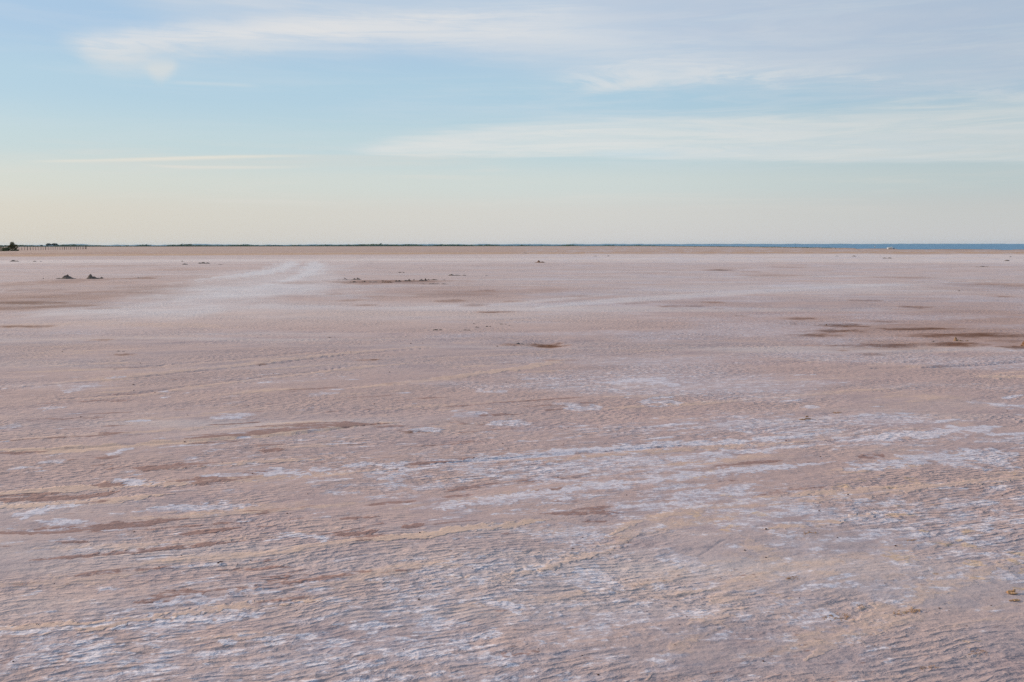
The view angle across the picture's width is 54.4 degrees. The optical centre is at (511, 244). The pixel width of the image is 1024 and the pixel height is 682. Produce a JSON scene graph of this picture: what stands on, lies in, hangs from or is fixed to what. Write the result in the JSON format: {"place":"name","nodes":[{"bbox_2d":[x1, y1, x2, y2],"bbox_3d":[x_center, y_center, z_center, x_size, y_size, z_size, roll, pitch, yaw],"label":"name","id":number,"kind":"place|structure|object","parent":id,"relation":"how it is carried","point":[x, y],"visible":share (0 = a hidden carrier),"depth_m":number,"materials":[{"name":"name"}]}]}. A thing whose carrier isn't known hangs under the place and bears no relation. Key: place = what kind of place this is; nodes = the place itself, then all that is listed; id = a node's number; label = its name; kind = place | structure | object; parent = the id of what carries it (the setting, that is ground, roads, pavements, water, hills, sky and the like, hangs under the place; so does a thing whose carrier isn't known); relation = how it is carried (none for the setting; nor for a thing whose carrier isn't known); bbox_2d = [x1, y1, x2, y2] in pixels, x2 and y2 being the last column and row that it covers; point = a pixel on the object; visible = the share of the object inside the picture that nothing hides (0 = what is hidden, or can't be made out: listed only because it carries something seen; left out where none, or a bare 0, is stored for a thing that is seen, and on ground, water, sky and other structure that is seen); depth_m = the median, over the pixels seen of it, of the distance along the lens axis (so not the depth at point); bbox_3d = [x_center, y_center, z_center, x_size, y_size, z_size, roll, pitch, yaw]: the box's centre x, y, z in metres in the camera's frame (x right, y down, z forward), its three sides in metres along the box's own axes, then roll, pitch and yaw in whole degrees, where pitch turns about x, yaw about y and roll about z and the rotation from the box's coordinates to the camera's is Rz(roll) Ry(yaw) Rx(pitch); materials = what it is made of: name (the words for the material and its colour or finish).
{"place":"outdoors","nodes":[
{"label":"outdoors","id":0,"kind":"place"},
{"bbox_2d":[3,244,710,245],"bbox_3d":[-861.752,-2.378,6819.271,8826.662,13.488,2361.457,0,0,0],"label":"hills","id":1,"kind":"structure","parent":0,"point":[427,244],"depth_m":7536.00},
{"bbox_2d":[0,246,1023,681],"bbox_3d":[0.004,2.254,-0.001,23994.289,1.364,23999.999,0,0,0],"label":"ground","id":2,"kind":"structure","parent":0,"point":[624,422],"depth_m":7.70,"materials":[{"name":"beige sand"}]},
{"bbox_2d":[8,242,17,249],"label":"bush","id":3,"kind":"object","parent":2,"relation":"on","point":[12,245],"visible":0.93,"depth_m":378.96,"materials":[{"name":"green plant"}]},
{"bbox_2d":[18,246,85,249],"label":"post fence","id":4,"kind":"object","parent":2,"relation":"on","point":[57,248],"visible":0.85,"depth_m":405.61,"materials":[{"name":"brown wood"}]},
{"bbox_2d":[56,274,75,278],"bbox_3d":[-22.788,1.657,50.931,1.670,0.281,1.169,0,0,0],"label":"mud mound","id":5,"kind":"object","parent":2,"relation":"on","point":[67,276],"visible":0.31,"depth_m":50.79,"materials":[{"name":"soil"}]},
{"bbox_2d":[86,274,99,278],"bbox_3d":[-21.400,1.643,50.762,1.097,0.307,0.768,0,0,0],"label":"mud mound","id":6,"kind":"object","parent":2,"relation":"on","point":[90,276],"visible":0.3,"depth_m":50.66,"materials":[{"name":"soil"}]},
{"bbox_2d":[0,243,835,248],"bbox_3d":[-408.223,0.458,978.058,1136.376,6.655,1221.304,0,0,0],"label":"scrub","id":7,"kind":"object","parent":2,"relation":"on","point":[146,245],"visible":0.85,"depth_m":1251.93,"materials":[{"name":"green plant"}]},
{"bbox_2d":[821,612,849,620],"bbox_3d":[1.475,1.690,4.525,0.146,0.004,0.103,0,0,0],"label":"dry weed","id":8,"kind":"object","parent":2,"relation":"on","point":[839,617],"visible":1,"depth_m":4.51,"materials":[{"name":"brown plant"}]},
{"bbox_2d":[0,0,1023,244],"label":"sky","id":9,"kind":"structure","parent":0,"point":[123,122],"materials":[{"name":"blue"}]},
{"bbox_2d":[260,244,1023,249],"bbox_3d":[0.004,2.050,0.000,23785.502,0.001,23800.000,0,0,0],"label":"sea","id":10,"kind":"structure","parent":0,"point":[950,246],"depth_m":1122.59,"materials":[{"name":"liquid"}]},
{"bbox_2d":[893,607,920,614],"bbox_3d":[1.822,1.692,4.590,0.154,0.005,0.077,0,0,-22],"label":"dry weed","id":11,"kind":"object","parent":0,"point":[904,612],"visible":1,"depth_m":4.59,"materials":[{"name":"beige plant"}]},
{"bbox_2d":[1006,589,1017,593],"bbox_3d":[2.426,1.683,4.832,0.048,0.019,0.039,0,0,0],"label":"bark piece","id":12,"kind":"object","parent":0,"point":[1013,591],"visible":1,"depth_m":4.83,"materials":[{"name":"brown wood"}]}
]}

